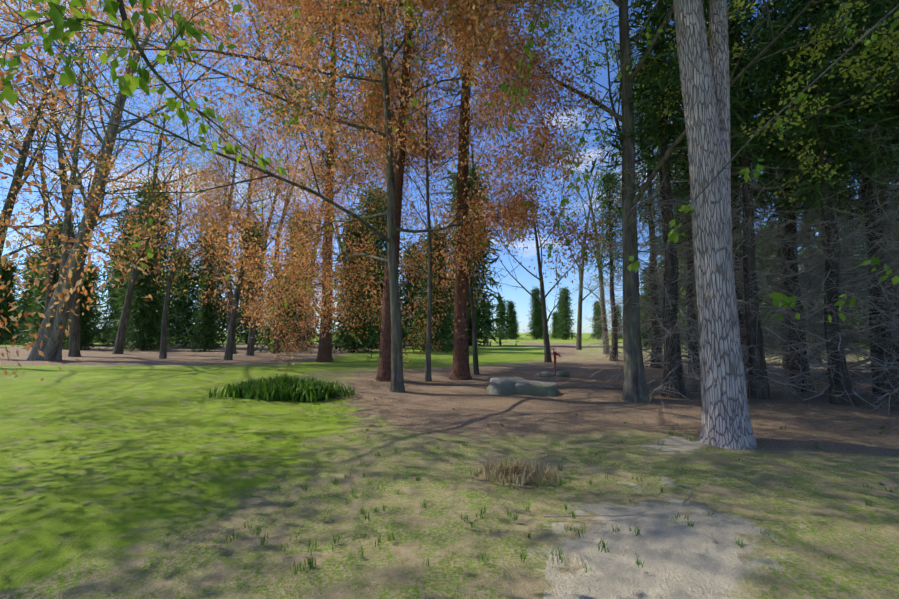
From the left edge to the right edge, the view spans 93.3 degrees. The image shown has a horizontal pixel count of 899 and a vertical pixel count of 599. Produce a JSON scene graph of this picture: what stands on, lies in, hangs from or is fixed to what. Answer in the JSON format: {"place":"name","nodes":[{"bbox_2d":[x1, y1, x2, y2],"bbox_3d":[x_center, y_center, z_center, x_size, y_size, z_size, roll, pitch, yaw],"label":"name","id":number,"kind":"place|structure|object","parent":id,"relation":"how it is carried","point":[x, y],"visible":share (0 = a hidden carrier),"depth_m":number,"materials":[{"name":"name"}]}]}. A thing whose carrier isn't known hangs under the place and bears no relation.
{"place":"outdoors","nodes":[
{"label":"outdoors","id":0,"kind":"place"},
{"bbox_2d":[0,0,894,332],"label":"sky","id":1,"kind":"structure","parent":0,"point":[520,296],"materials":[{"name":"blue"}]},
{"bbox_2d":[0,333,898,598],"bbox_3d":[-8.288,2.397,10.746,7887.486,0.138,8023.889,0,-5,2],"label":"ground","id":2,"kind":"structure","parent":0,"point":[139,474],"depth_m":4.30,"materials":[{"name":"green plant"}]},
{"bbox_2d":[1,19,158,314],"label":"redbud trees","id":3,"kind":"object","parent":2,"relation":"on","point":[51,267],"visible":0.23,"depth_m":40.83,"materials":[{"name":"orange plant"}]},
{"bbox_2d":[0,2,266,359],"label":"leaning tree","id":4,"kind":"object","parent":2,"relation":"on","point":[64,257],"visible":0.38,"depth_m":24.92,"materials":[{"name":"orange plant"}]},
{"bbox_2d":[0,0,278,359],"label":"leaning tree","id":5,"kind":"object","parent":2,"relation":"on","point":[52,344],"visible":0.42,"depth_m":23.57,"materials":[{"name":"brown plant"}]},
{"bbox_2d":[3,1,299,136],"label":"branch","id":6,"kind":"object","parent":2,"relation":"on","point":[201,30],"visible":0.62,"depth_m":15.02,"materials":[{"name":"plant"}]},
{"bbox_2d":[0,0,441,341],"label":"tree canopy","id":7,"kind":"object","parent":6,"relation":"attached to","point":[248,71],"visible":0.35,"depth_m":16.95,"materials":[{"name":"orange plant"}]},
{"bbox_2d":[0,0,317,334],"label":"leaning tree","id":8,"kind":"object","parent":2,"relation":"on","point":[74,293],"visible":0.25,"depth_m":25.23,"materials":[{"name":"orange plant"}]},
{"bbox_2d":[1,0,345,360],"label":"leaning tree","id":9,"kind":"object","parent":2,"relation":"on","point":[34,355],"visible":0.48,"depth_m":24.80,"materials":[{"name":"brown plant"}]},
{"bbox_2d":[70,104,366,359],"bbox_3d":[-12.680,-3.120,24.679,11.745,14.787,15.445,-2,-5,25],"label":"orange tree","id":10,"kind":"object","parent":2,"relation":"on","point":[234,320],"visible":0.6,"depth_m":24.52,"materials":[{"name":"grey plant"}]},
{"bbox_2d":[208,373,354,401],"bbox_3d":[-4.124,2.094,10.544,3.547,0.576,2.106,0,-5,2],"label":"daylily clump","id":11,"kind":"object","parent":2,"relation":"on","point":[285,386],"visible":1,"depth_m":10.09,"materials":[{"name":"green plant"}]},
{"bbox_2d":[0,0,642,392],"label":"orange tree","id":12,"kind":"object","parent":2,"relation":"on","point":[388,106],"visible":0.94,"depth_m":11.57,"materials":[{"name":"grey plant"}]},
{"bbox_2d":[240,0,440,361],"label":"tree","id":13,"kind":"object","parent":2,"relation":"on","point":[324,354],"visible":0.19,"depth_m":23.29,"materials":[{"name":"orange plant"}]},
{"bbox_2d":[0,0,683,358],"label":"trees","id":14,"kind":"object","parent":2,"relation":"on","point":[74,342],"visible":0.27,"depth_m":30.39,"materials":[{"name":"orange plant"}]},
{"bbox_2d":[293,0,499,381],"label":"tree","id":15,"kind":"object","parent":2,"relation":"on","point":[384,369],"visible":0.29,"depth_m":14.07,"materials":[{"name":"red plant"}]},
{"bbox_2d":[213,0,617,381],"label":"tree","id":16,"kind":"object","parent":2,"relation":"on","point":[428,376],"visible":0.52,"depth_m":13.91,"materials":[{"name":"brown plant"}]},
{"bbox_2d":[0,155,898,352],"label":"conifers","id":17,"kind":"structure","parent":2,"relation":"on","point":[199,334],"depth_m":44.72,"materials":[{"name":"green plant"}]},
{"bbox_2d":[346,52,563,374],"bbox_3d":[1.086,-3.342,17.541,7.308,12.767,10.506,-3,-5,30],"label":"tree","id":18,"kind":"object","parent":2,"relation":"on","point":[474,342],"visible":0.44,"depth_m":16.27,"materials":[{"name":"brown plant"}]},
{"bbox_2d":[378,0,630,379],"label":"tree","id":19,"kind":"object","parent":2,"relation":"on","point":[460,368],"visible":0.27,"depth_m":14.55,"materials":[{"name":"red plant"}]},
{"bbox_2d":[487,377,528,394],"bbox_3d":[1.505,2.342,11.074,1.116,0.579,0.941,2,-3,-13],"label":"boulder","id":20,"kind":"object","parent":2,"relation":"on","point":[501,385],"visible":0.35,"depth_m":10.67,"materials":[{"name":"grey stone"}]},
{"bbox_2d":[464,457,564,486],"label":"dry tussock grass","id":21,"kind":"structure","parent":2,"relation":"on","point":[517,470],"depth_m":4.55,"materials":[{"name":"beige plant"}]},
{"bbox_2d":[449,116,617,362],"bbox_3d":[4.897,-2.903,22.385,9.229,12.662,8.505,-4,-6,39],"label":"tree","id":22,"kind":"object","parent":2,"relation":"on","point":[542,303],"visible":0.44,"depth_m":21.97,"materials":[{"name":"brown plant"}]},
{"bbox_2d":[515,379,559,395],"bbox_3d":[2.208,2.357,10.925,1.220,0.527,0.883,2,-6,13],"label":"boulder","id":23,"kind":"object","parent":2,"relation":"on","point":[538,388],"visible":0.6,"depth_m":10.58,"materials":[{"name":"grey stone"}]},
{"bbox_2d":[541,372,551,376],"bbox_3d":[3.385,2.643,14.852,0.360,0.237,0.415,1,-5,-11],"label":"stone","id":24,"kind":"object","parent":2,"relation":"on","point":[545,374],"visible":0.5,"depth_m":14.68,"materials":[{"name":"grey stone"}]},
{"bbox_2d":[546,348,560,372],"bbox_3d":[3.683,2.284,15.016,0.544,1.099,0.132,1,-5,-10],"label":"hand pump","id":25,"kind":"object","parent":2,"relation":"on","point":[554,353],"visible":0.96,"depth_m":15.01,"materials":[{"name":"red metal"}]},
{"bbox_2d":[226,397,891,574],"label":"grass tufts","id":26,"kind":"object","parent":2,"relation":"on","point":[310,563],"visible":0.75,"depth_m":3.38,"materials":[{"name":"green plant"}]},
{"bbox_2d":[556,371,569,377],"bbox_3d":[3.979,2.637,14.816,0.415,0.301,0.382,3,-5,-32],"label":"stone","id":27,"kind":"object","parent":2,"relation":"on","point":[565,373],"visible":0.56,"depth_m":14.66,"materials":[{"name":"grey stone"}]},
{"bbox_2d":[544,492,716,542],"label":"fallen sticks","id":28,"kind":"object","parent":2,"relation":"on","point":[686,499],"visible":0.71,"depth_m":3.57,"materials":[{"name":"brown wood"}]},
{"bbox_2d":[363,0,898,402],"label":"tree","id":29,"kind":"object","parent":2,"relation":"on","point":[635,389],"visible":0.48,"depth_m":10.04,"materials":[{"name":"brown plant"}]},
{"bbox_2d":[426,0,881,253],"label":"tree canopy","id":30,"kind":"object","parent":2,"relation":"on","point":[586,52],"visible":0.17,"depth_m":10.68,"materials":[{"name":"plant"}]},
{"bbox_2d":[71,0,287,176],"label":"overhanging branch","id":31,"kind":"object","parent":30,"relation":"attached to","point":[128,85],"visible":1,"depth_m":2.95,"materials":[{"name":"green plant"}]},
{"bbox_2d":[0,0,125,106],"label":"overhanging branch","id":32,"kind":"object","parent":31,"relation":"attached to","point":[55,13],"visible":1,"depth_m":2.53,"materials":[{"name":"green plant"}]},
{"bbox_2d":[149,0,249,88],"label":"overhanging branch","id":33,"kind":"object","parent":30,"relation":"attached to","point":[183,26],"visible":1,"depth_m":3.22,"materials":[{"name":"green plant"}]},
{"bbox_2d":[500,0,562,132],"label":"tree branch","id":34,"kind":"object","parent":30,"relation":"attached to","point":[530,44],"visible":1,"depth_m":6.51,"materials":[{"name":"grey plant"}]},
{"bbox_2d":[627,4,898,280],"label":"tree branch","id":35,"kind":"object","parent":30,"relation":"attached to","point":[673,234],"visible":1,"depth_m":5.19,"materials":[{"name":"green plant"}]},
{"bbox_2d":[768,253,898,322],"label":"tree branch","id":36,"kind":"object","parent":30,"relation":"attached to","point":[789,301],"visible":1,"depth_m":4.70,"materials":[{"name":"green plant"}]},
{"bbox_2d":[673,0,756,449],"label":"trunk","id":37,"kind":"object","parent":2,"relation":"on","point":[726,423],"visible":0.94,"depth_m":6.22,"materials":[{"name":"grey plant"}]},
{"bbox_2d":[548,0,662,258],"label":"tree branch","id":38,"kind":"object","parent":37,"relation":"attached to","point":[597,138],"visible":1,"depth_m":6.91,"materials":[{"name":"grey plant"}]},
{"bbox_2d":[579,0,898,415],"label":"trees","id":39,"kind":"object","parent":2,"relation":"on","point":[867,155],"visible":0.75,"depth_m":10.27,"materials":[{"name":"green plant"}]}
]}

